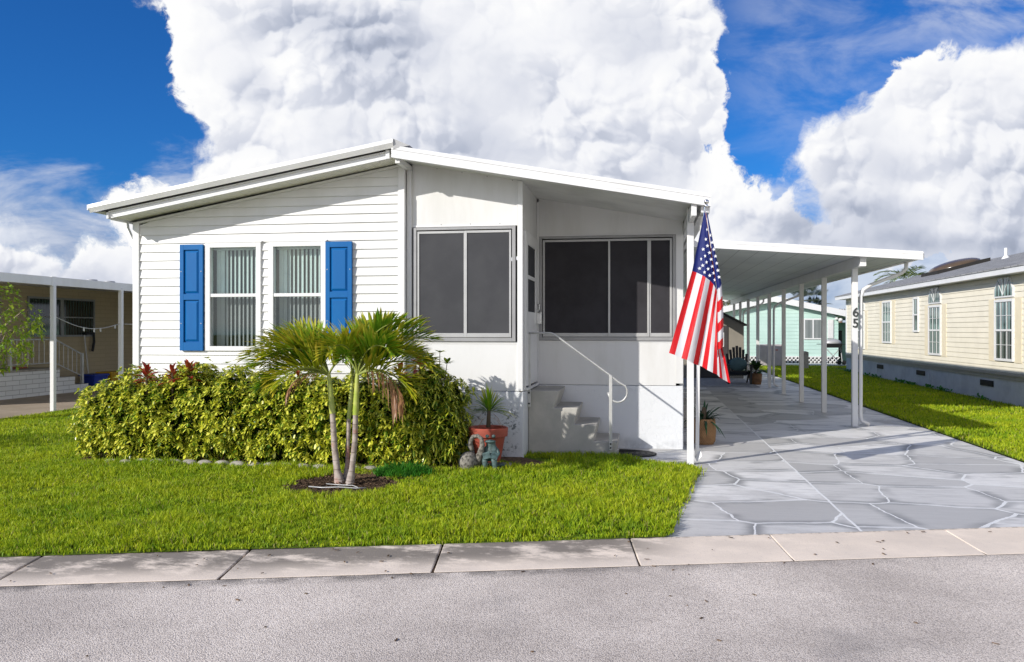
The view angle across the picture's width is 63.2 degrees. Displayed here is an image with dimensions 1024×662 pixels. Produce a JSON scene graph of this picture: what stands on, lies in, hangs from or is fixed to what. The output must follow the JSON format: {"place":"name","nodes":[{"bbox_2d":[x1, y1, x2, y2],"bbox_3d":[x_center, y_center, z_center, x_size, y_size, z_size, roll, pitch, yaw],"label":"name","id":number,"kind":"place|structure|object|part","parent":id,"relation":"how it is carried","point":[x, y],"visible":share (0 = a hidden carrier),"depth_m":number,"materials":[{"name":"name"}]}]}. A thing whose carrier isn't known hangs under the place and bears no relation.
{"place":"outdoors","nodes":[
{"label":"outdoors","id":0,"kind":"place"},
{"bbox_2d":[0,406,86,442],"bbox_3d":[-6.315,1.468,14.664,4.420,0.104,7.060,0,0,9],"label":"side lawn grass","id":1,"kind":"structure","parent":0,"point":[62,418],"depth_m":12.77,"materials":[{"name":"green plant"}]},
{"bbox_2d":[0,388,116,417],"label":"neighbour driveway","id":2,"kind":"structure","parent":0,"point":[24,405],"depth_m":16.70,"materials":[{"name":"brown concrete"}]},
{"bbox_2d":[0,283,45,375],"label":"leafy bush","id":3,"kind":"object","parent":2,"relation":"on","point":[35,326],"visible":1,"depth_m":13.89,"materials":[{"name":"green plant"}]},
{"bbox_2d":[0,367,87,399],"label":"block stoop","id":4,"kind":"object","parent":2,"relation":"on","point":[27,382],"visible":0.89,"depth_m":18.73,"materials":[{"name":"white paint"}]},
{"bbox_2d":[0,338,83,382],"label":"stoop railing","id":5,"kind":"object","parent":4,"relation":"on","point":[81,374],"visible":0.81,"depth_m":19.49,"materials":[{"name":"white metal"}]},
{"bbox_2d":[0,272,132,410],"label":"beige house","id":6,"kind":"structure","parent":2,"relation":"on","point":[90,303],"depth_m":21.37,"materials":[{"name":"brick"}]},
{"bbox_2d":[0,296,1,367],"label":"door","id":7,"kind":"structure","parent":6,"relation":"in","point":[0,296],"depth_m":19.36,"materials":[{"name":"brown"}]},
{"bbox_2d":[27,296,94,336],"bbox_3d":[-11.576,-0.329,21.467,0.040,1.000,2.500,0,0,9],"label":"window","id":8,"kind":"structure","parent":6,"relation":"in","point":[79,312],"depth_m":21.57,"materials":[{"name":"glass"}]},
{"bbox_2d":[84,332,94,373],"bbox_3d":[-11.309,0.676,22.353,0.190,1.249,0.475,0,0,9],"label":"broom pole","id":9,"kind":"object","parent":6,"relation":"attached to","point":[93,338],"visible":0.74,"depth_m":22.25,"materials":[{"name":"paint"}]},
{"bbox_2d":[56,317,132,331],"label":"string lights","id":10,"kind":"object","parent":6,"relation":"attached to","point":[92,328],"visible":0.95,"depth_m":16.46,"materials":[{"name":"white paint"}]},
{"bbox_2d":[78,373,109,389],"bbox_3d":[-10.589,1.300,21.108,0.460,0.382,0.590,0,0,9],"label":"recycling bin","id":11,"kind":"object","parent":2,"relation":"on","point":[92,379],"visible":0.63,"depth_m":20.86,"materials":[{"name":"blue plastic"}]},
{"bbox_2d":[95,370,129,386],"bbox_3d":[-10.540,1.290,22.062,0.460,0.402,0.890,0,0,9],"label":"recycling bin","id":12,"kind":"object","parent":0,"point":[112,375],"visible":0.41,"depth_m":21.71,"materials":[{"name":"yellow plastic"}]},
{"bbox_2d":[0,438,705,556],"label":"lawn","id":13,"kind":"structure","parent":0,"point":[315,543],"depth_m":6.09,"materials":[{"name":"green plant"}]},
{"bbox_2d":[132,361,159,404],"bbox_3d":[-4.160,0.927,9.524,0.391,1.149,0.387,0,0,9],"label":"red cordyline","id":14,"kind":"object","parent":13,"relation":"on","point":[146,370],"visible":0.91,"depth_m":9.50,"materials":[{"name":"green plant"}]},
{"bbox_2d":[157,362,186,408],"bbox_3d":[-3.879,0.930,9.461,0.324,1.141,0.330,0,0,9],"label":"red cordyline","id":15,"kind":"object","parent":13,"relation":"on","point":[173,372],"visible":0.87,"depth_m":9.45,"materials":[{"name":"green plant"}]},
{"bbox_2d":[167,359,206,384],"bbox_3d":[-3.687,0.909,9.392,0.425,1.184,0.352,0,0,-33],"label":"red cordyline","id":16,"kind":"object","parent":13,"relation":"on","point":[188,364],"visible":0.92,"depth_m":9.40,"materials":[{"name":"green plant"}]},
{"bbox_2d":[183,459,195,464],"bbox_3d":[-3.533,1.458,9.125,0.187,0.090,0.099,0,0,9],"label":"edging stone","id":17,"kind":"object","parent":13,"relation":"on","point":[189,461],"visible":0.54,"depth_m":9.10,"materials":[{"name":"stone"}]},
{"bbox_2d":[197,460,211,463],"bbox_3d":[-3.350,1.458,9.090,0.185,0.089,0.099,0,0,9],"label":"edging stone","id":18,"kind":"object","parent":13,"relation":"on","point":[205,461],"visible":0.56,"depth_m":9.06,"materials":[{"name":"stone"}]},
{"bbox_2d":[215,460,229,464],"bbox_3d":[-3.153,1.459,9.067,0.185,0.089,0.099,0,0,9],"label":"edging stone","id":19,"kind":"object","parent":13,"relation":"on","point":[221,461],"visible":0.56,"depth_m":9.04,"materials":[{"name":"stone"}]},
{"bbox_2d":[229,461,245,465],"bbox_3d":[-2.974,1.461,9.030,0.193,0.093,0.099,0,0,9],"label":"edging stone","id":20,"kind":"object","parent":13,"relation":"on","point":[238,462],"visible":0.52,"depth_m":9.00,"materials":[{"name":"stone"}]},
{"bbox_2d":[66,357,439,466],"bbox_3d":[-2.959,0.920,9.467,4.563,1.229,1.144,0,0,9],"label":"variegated hedge","id":21,"kind":"object","parent":13,"relation":"on","point":[219,415],"visible":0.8,"depth_m":9.20,"materials":[{"name":"green plant"}]},
{"bbox_2d":[291,368,301,390],"bbox_3d":[-2.379,0.945,9.279,0.225,1.112,0.252,0,0,24],"label":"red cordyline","id":22,"kind":"object","parent":13,"relation":"on","point":[298,372],"visible":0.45,"depth_m":9.27,"materials":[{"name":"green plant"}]},
{"bbox_2d":[80,453,544,468],"bbox_3d":[-2.273,1.473,9.495,5.450,0.020,1.050,0,0,9],"label":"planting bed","id":23,"kind":"object","parent":13,"relation":"on","point":[520,460],"visible":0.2,"depth_m":9.49,"materials":[{"name":"brown soil"}]},
{"bbox_2d":[114,456,524,478],"bbox_3d":[-2.245,1.452,8.881,4.805,0.057,0.893,0,0,9],"label":"garden edging","id":24,"kind":"object","parent":13,"relation":"on","point":[365,475],"visible":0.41,"depth_m":8.68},
{"bbox_2d":[290,477,395,493],"bbox_3d":[-1.629,1.487,8.023,1.046,0.001,0.989,0,0,9],"label":"mulch ring","id":25,"kind":"object","parent":13,"relation":"on","point":[318,482],"visible":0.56,"depth_m":7.97,"materials":[{"name":"wood"}]},
{"bbox_2d":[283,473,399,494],"bbox_3d":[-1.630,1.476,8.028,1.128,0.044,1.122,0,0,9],"label":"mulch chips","id":26,"kind":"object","parent":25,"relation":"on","point":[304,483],"visible":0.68,"depth_m":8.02,"materials":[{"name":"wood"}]},
{"bbox_2d":[308,486,365,488],"bbox_3d":[-1.636,1.462,7.747,0.556,0.019,0.075,0,0,7],"label":"cord","id":27,"kind":"object","parent":26,"relation":"on","point":[339,487],"visible":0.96,"depth_m":7.73,"materials":[{"name":"white paint"}]},
{"bbox_2d":[233,307,450,484],"bbox_3d":[-1.636,0.653,8.111,2.169,1.752,1.613,0,0,9],"label":"palm tree","id":28,"kind":"object","parent":25,"relation":"on","point":[363,342],"visible":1,"depth_m":7.95,"materials":[{"name":"green plant"}]},
{"bbox_2d":[363,466,376,468],"bbox_3d":[-1.496,1.474,8.801,0.177,0.085,0.099,0,0,9],"label":"edging stone","id":29,"kind":"object","parent":13,"relation":"on","point":[368,467],"visible":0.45,"depth_m":8.77,"materials":[{"name":"stone"}]},
{"bbox_2d":[385,362,410,464],"bbox_3d":[-1.216,0.920,9.072,0.337,1.163,0.311,0,0,-13],"label":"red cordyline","id":30,"kind":"object","parent":13,"relation":"on","point":[399,382],"visible":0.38,"depth_m":9.05,"materials":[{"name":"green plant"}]},
{"bbox_2d":[372,458,437,478],"bbox_3d":[-1.115,1.397,8.492,0.666,0.203,0.559,0,0,40],"label":"grass clump","id":31,"kind":"object","parent":13,"relation":"on","point":[402,468],"visible":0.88,"depth_m":8.43,"materials":[{"name":"green plant"}]},
{"bbox_2d":[407,357,433,381],"bbox_3d":[-0.980,0.856,9.119,0.352,1.290,0.427,0,0,9],"label":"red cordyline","id":32,"kind":"object","parent":13,"relation":"on","point":[414,371],"visible":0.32,"depth_m":9.10,"materials":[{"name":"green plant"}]},
{"bbox_2d":[386,350,477,465],"bbox_3d":[-0.922,0.878,9.250,1.062,1.326,1.044,0,0,9],"label":"green shrub","id":33,"kind":"object","parent":13,"relation":"on","point":[442,406],"visible":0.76,"depth_m":8.93,"materials":[{"name":"green plant"}]},
{"bbox_2d":[459,434,484,470],"bbox_3d":[-0.450,1.294,8.733,0.250,0.415,0.256,0,0,-38],"label":"swan planter","id":34,"kind":"object","parent":13,"relation":"on","point":[468,459],"visible":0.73,"depth_m":8.68,"materials":[{"name":"stone"}]},
{"bbox_2d":[468,425,507,461],"bbox_3d":[-0.260,1.254,9.132,0.436,0.385,0.436,0,0,9],"label":"terracotta pot","id":35,"kind":"object","parent":13,"relation":"on","point":[499,432],"visible":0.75,"depth_m":9.00,"materials":[{"name":"ceramic"}]},
{"bbox_2d":[464,386,516,428],"bbox_3d":[-0.238,0.912,9.138,0.654,0.694,0.313,0,0,9],"label":"young palm","id":36,"kind":"object","parent":35,"relation":"in","point":[486,402],"visible":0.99,"depth_m":9.11,"materials":[{"name":"green plant"}]},
{"bbox_2d":[480,434,505,469],"bbox_3d":[-0.230,1.302,8.715,0.304,0.416,0.227,0,0,9],"label":"frog statue","id":37,"kind":"object","parent":13,"relation":"on","point":[491,454],"visible":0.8,"depth_m":8.69,"materials":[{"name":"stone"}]},
{"bbox_2d":[0,554,1023,661],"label":"road","id":38,"kind":"structure","parent":0,"point":[963,608],"depth_m":4.49,"materials":[{"name":"grey asphalt"}]},
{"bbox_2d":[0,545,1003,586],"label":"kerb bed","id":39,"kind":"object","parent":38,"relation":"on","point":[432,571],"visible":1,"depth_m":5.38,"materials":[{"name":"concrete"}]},
{"bbox_2d":[10,531,999,655],"bbox_3d":[0.220,1.522,4.991,7.500,0.038,3.524,0,0,9],"label":"leaf debris","id":40,"kind":"object","parent":38,"relation":"on","point":[524,571],"visible":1,"depth_m":5.25,"materials":[{"name":"brown plant"}]},
{"bbox_2d":[0,527,1023,586],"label":"kerb","id":41,"kind":"structure","parent":38,"relation":"on","point":[214,565],"depth_m":5.62,"materials":[{"name":"concrete"}]},
{"bbox_2d":[0,0,1023,321],"label":"sky","id":42,"kind":"structure","parent":0,"point":[875,124],"materials":[{"name":"white"}]},
{"bbox_2d":[16,356,1023,557],"bbox_3d":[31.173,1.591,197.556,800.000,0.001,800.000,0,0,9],"label":"ground","id":43,"kind":"structure","parent":0,"point":[630,540],"depth_m":10.16,"materials":[{"name":"brown soil"}]},
{"bbox_2d":[87,139,710,464],"bbox_3d":[-0.461,-0.285,15.752,7.220,3.712,13.045,0,0,9],"label":"mobile home","id":44,"kind":"object","parent":43,"relation":"on","point":[226,267],"visible":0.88,"depth_m":10.04,"materials":[{"name":"white plastic"}]},
{"bbox_2d":[204,240,261,350],"bbox_3d":[-3.365,-0.414,10.178,0.750,1.330,0.208,0,0,9],"label":"window","id":45,"kind":"structure","parent":44,"relation":"in","point":[219,246],"depth_m":10.21,"materials":[{"name":"white paint"}]},
{"bbox_2d":[267,239,326,350],"bbox_3d":[-2.557,-0.414,10.050,0.755,1.330,0.208,0,0,9],"label":"window","id":46,"kind":"structure","parent":44,"relation":"in","point":[281,245],"depth_m":10.08,"materials":[{"name":"white paint"}]},
{"bbox_2d":[413,226,515,341],"bbox_3d":[-0.559,-0.537,9.753,1.221,1.340,0.066,0,0,9],"label":"screen window","id":47,"kind":"structure","parent":44,"relation":"in","point":[462,279],"depth_m":9.72,"materials":[{"name":"metal"}]},
{"bbox_2d":[526,234,541,385],"bbox_3d":[0.267,-0.239,10.335,0.095,1.800,1.030,0,0,9],"label":"door","id":48,"kind":"structure","parent":44,"relation":"in","point":[533,317],"depth_m":10.37,"materials":[{"name":"white paint"}]},
{"bbox_2d":[539,234,675,340],"bbox_3d":[1.226,-0.545,10.793,1.758,1.359,0.066,0,0,9],"label":"screen window","id":49,"kind":"structure","parent":44,"relation":"in","point":[592,288],"depth_m":10.76,"materials":[{"name":"metal"}]},
{"bbox_2d":[703,199,708,215],"bbox_3d":[2.025,-0.857,8.946,0.052,0.956,0.958,0,0,5],"label":"flagpole","id":50,"kind":"object","parent":44,"relation":"attached to","point":[706,201],"visible":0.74,"depth_m":8.48,"materials":[{"name":"silver metal"}]},
{"bbox_2d":[669,212,729,382],"bbox_3d":[1.916,-0.332,8.512,0.601,1.744,0.154,0,0,-3],"label":"flag","id":51,"kind":"object","parent":50,"relation":"hanging from","point":[698,337],"visible":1,"depth_m":8.52,"materials":[{"name":"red fabric"}]},
{"bbox_2d":[723,300,744,305],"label":"feather palm","id":52,"kind":"object","parent":43,"relation":"on","point":[728,302],"visible":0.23,"depth_m":48.08,"materials":[{"name":"green plant"}]},
{"bbox_2d":[790,286,830,303],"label":"fan palm","id":53,"kind":"object","parent":43,"relation":"on","point":[813,292],"visible":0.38,"depth_m":49.23,"materials":[{"name":"green plant"}]},
{"bbox_2d":[806,296,820,304],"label":"fan palm","id":54,"kind":"object","parent":43,"relation":"on","point":[815,301],"visible":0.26,"depth_m":50.69,"materials":[{"name":"green plant"}]},
{"bbox_2d":[683,398,695,427],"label":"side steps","id":55,"kind":"structure","parent":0,"point":[685,409],"depth_m":12.94,"materials":[{"name":"concrete"}]},
{"bbox_2d":[590,369,1023,539],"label":"driveway","id":56,"kind":"structure","parent":0,"point":[776,461],"depth_m":8.84,"materials":[{"name":"paint"}]},
{"bbox_2d":[528,386,619,455],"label":"concrete steps","id":57,"kind":"structure","parent":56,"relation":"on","point":[556,424],"depth_m":10.00,"materials":[{"name":"white concrete"}]},
{"bbox_2d":[528,332,627,449],"bbox_3d":[0.772,0.722,9.919,1.213,1.398,0.037,0,0,9],"label":"stair railing","id":58,"kind":"object","parent":57,"relation":"attached to","point":[609,393],"visible":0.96,"depth_m":9.89,"materials":[{"name":"white metal"}]},
{"bbox_2d":[618,449,656,456],"bbox_3d":[1.536,1.507,10.185,0.460,0.020,0.600,0,0,9],"label":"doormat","id":59,"kind":"object","parent":56,"relation":"on","point":[641,453],"visible":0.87,"depth_m":10.20,"materials":[{"name":"black rubber"}]},
{"bbox_2d":[694,418,715,444],"bbox_3d":[2.569,1.349,11.146,0.320,0.335,0.320,0,0,9],"label":"plant pot","id":60,"kind":"object","parent":56,"relation":"on","point":[709,438],"visible":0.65,"depth_m":11.01,"materials":[{"name":"ceramic"}]},
{"bbox_2d":[683,401,725,438],"bbox_3d":[2.527,1.188,11.175,0.676,0.490,0.642,0,0,9],"label":"strap leaf plant","id":61,"kind":"object","parent":60,"relation":"in","point":[704,413],"visible":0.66,"depth_m":11.12,"materials":[{"name":"green plant"}]},
{"bbox_2d":[683,312,746,377],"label":"garden shed","id":62,"kind":"structure","parent":56,"relation":"on","point":[733,331],"depth_m":26.14,"materials":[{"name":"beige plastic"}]},
{"bbox_2d":[694,326,727,377],"bbox_3d":[6.199,0.681,26.231,1.170,1.640,0.044,0,0,9],"label":"door","id":63,"kind":"structure","parent":62,"relation":"in","point":[704,373],"depth_m":26.19,"materials":[{"name":"grey plastic"}]},
{"bbox_2d":[683,378,758,386],"bbox_3d":[5.931,1.512,24.272,1.950,0.010,4.200,0,0,9],"label":"rug","id":64,"kind":"object","parent":56,"relation":"on","point":[720,382],"visible":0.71,"depth_m":23.52,"materials":[{"name":"grey fabric"}]},
{"bbox_2d":[726,346,755,383],"bbox_3d":[6.420,0.981,23.616,0.830,1.060,0.937,0,0,9],"label":"adirondack chair","id":65,"kind":"object","parent":64,"relation":"on","point":[737,373],"visible":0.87,"depth_m":23.82,"materials":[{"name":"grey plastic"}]},
{"bbox_2d":[729,357,746,370],"bbox_3d":[6.435,0.971,23.717,0.520,0.384,0.182,0,0,9],"label":"cushion","id":66,"kind":"object","parent":65,"relation":"on","point":[736,364],"visible":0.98,"depth_m":23.66,"materials":[{"name":"teal fabric"}]},
{"bbox_2d":[749,373,761,384],"bbox_3d":[6.819,1.362,23.322,0.370,0.310,0.366,0,0,9],"label":"brown pot","id":67,"kind":"object","parent":56,"relation":"on","point":[756,378],"visible":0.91,"depth_m":23.17,"materials":[{"name":"ceramic"}]},
{"bbox_2d":[741,360,766,373],"bbox_3d":[6.776,1.047,23.332,0.790,0.421,0.682,0,0,-21],"label":"broad leaf plant","id":68,"kind":"object","parent":67,"relation":"in","point":[757,364],"visible":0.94,"depth_m":23.25,"materials":[{"name":"green plant"}]},
{"bbox_2d":[683,239,923,426],"bbox_3d":[5.959,0.049,22.191,3.445,2.944,19.302,0,0,9],"label":"carport","id":69,"kind":"object","parent":56,"relation":"on","point":[756,272],"visible":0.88,"depth_m":15.34,"materials":[{"name":"white metal"}]},
{"bbox_2d":[759,360,1023,460],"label":"lawn","id":70,"kind":"structure","parent":0,"point":[924,411],"depth_m":15.62,"materials":[{"name":"green plant"}]},
{"bbox_2d":[759,344,781,365],"bbox_3d":[10.740,1.052,34.743,0.883,0.918,0.816,0,0,9],"label":"utility cabinet","id":71,"kind":"object","parent":70,"relation":"on","point":[763,354],"visible":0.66,"depth_m":34.34,"materials":[{"name":"grey plastic"}]},
{"bbox_3d":[10.683,1.052,34.348,0.793,0.818,0.011,0,0,9],"label":"door panel","id":72,"kind":"part","parent":71,"relation":"part of","materials":[{"name":"grey metal"}]},
{"bbox_2d":[723,296,845,365],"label":"mint house","id":73,"kind":"structure","parent":70,"relation":"on","point":[836,329],"depth_m":36.12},
{"bbox_2d":[804,318,820,338],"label":"window","id":74,"kind":"structure","parent":73,"relation":"in","point":[812,326],"depth_m":35.96,"materials":[{"name":"grey glass"}]},
{"bbox_2d":[838,331,841,359],"bbox_3d":[14.612,0.671,37.353,0.350,1.300,0.049,0,0,9],"label":"porch door","id":75,"kind":"structure","parent":73,"relation":"in","point":[839,332],"depth_m":37.31,"materials":[{"name":"glass"}]},
{"bbox_2d":[804,351,808,367],"bbox_3d":[11.345,1.165,32.226,0.229,0.711,0.220,0,0,9],"label":"short post","id":76,"kind":"object","parent":70,"relation":"on","point":[806,359],"visible":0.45,"depth_m":32.12,"materials":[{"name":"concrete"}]},
{"bbox_2d":[820,339,845,364],"bbox_3d":[13.206,0.887,34.362,1.180,1.072,0.494,0,0,9],"label":"gas grill","id":77,"kind":"object","parent":70,"relation":"on","point":[833,343],"visible":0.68,"depth_m":34.17,"materials":[{"name":"grey metal"}]},
{"bbox_2d":[873,265,926,282],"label":"feather palm","id":78,"kind":"object","parent":70,"relation":"on","point":[906,273],"visible":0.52,"depth_m":41.32,"materials":[{"name":"green plant"}]},
{"bbox_2d":[844,369,988,399],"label":"weeds","id":79,"kind":"object","parent":70,"relation":"on","point":[941,388],"visible":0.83,"depth_m":22.35,"materials":[{"name":"green plant"}]},
{"bbox_2d":[835,248,1023,406],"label":"cream house","id":80,"kind":"structure","parent":0,"point":[967,314],"depth_m":20.11,"materials":[{"name":"plastic"}]},
{"bbox_2d":[858,311,864,348],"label":"window","id":81,"kind":"structure","parent":80,"relation":"in","point":[863,311],"depth_m":27.80,"materials":[{"name":"white paint"}]},
{"bbox_2d":[882,301,891,342],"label":"window","id":82,"kind":"structure","parent":80,"relation":"in","point":[886,305],"depth_m":25.17,"materials":[{"name":"grey glass"}]},
{"bbox_2d":[912,297,918,331],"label":"window","id":83,"kind":"structure","parent":80,"relation":"in","point":[915,300],"depth_m":22.55,"materials":[{"name":"white glass"}]},
{"bbox_2d":[928,305,941,355],"bbox_3d":[10.692,0.001,21.066,0.045,1.260,0.890,0,0,9],"label":"window","id":84,"kind":"structure","parent":80,"relation":"in","point":[934,311],"depth_m":21.06,"materials":[{"name":"grey glass"}]},
{"bbox_2d":[928,287,941,303],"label":"fan window","id":85,"kind":"structure","parent":80,"relation":"in","point":[935,296],"depth_m":21.02,"materials":[{"name":"white glass"}]},
{"bbox_2d":[994,299,1014,361],"bbox_3d":[10.053,0.001,17.016,0.045,1.260,0.890,0,0,9],"label":"window","id":86,"kind":"structure","parent":80,"relation":"in","point":[1004,310],"depth_m":17.00,"materials":[{"name":"grey glass"}]},
{"bbox_2d":[994,277,1014,297],"bbox_3d":[10.048,-0.874,17.017,0.054,0.410,0.890,0,0,9],"label":"fan window","id":87,"kind":"structure","parent":80,"relation":"in","point":[1004,287],"depth_m":16.95,"materials":[{"name":"white glass"}]},
{"label":"lawn","id":88,"kind":"structure","parent":0,"visible":0},
{"bbox_2d":[775,363,845,367],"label":"back lawn grass","id":89,"kind":"structure","parent":88,"relation":"on","point":[834,366],"depth_m":33.70,"materials":[{"name":"green plant"}]}
]}

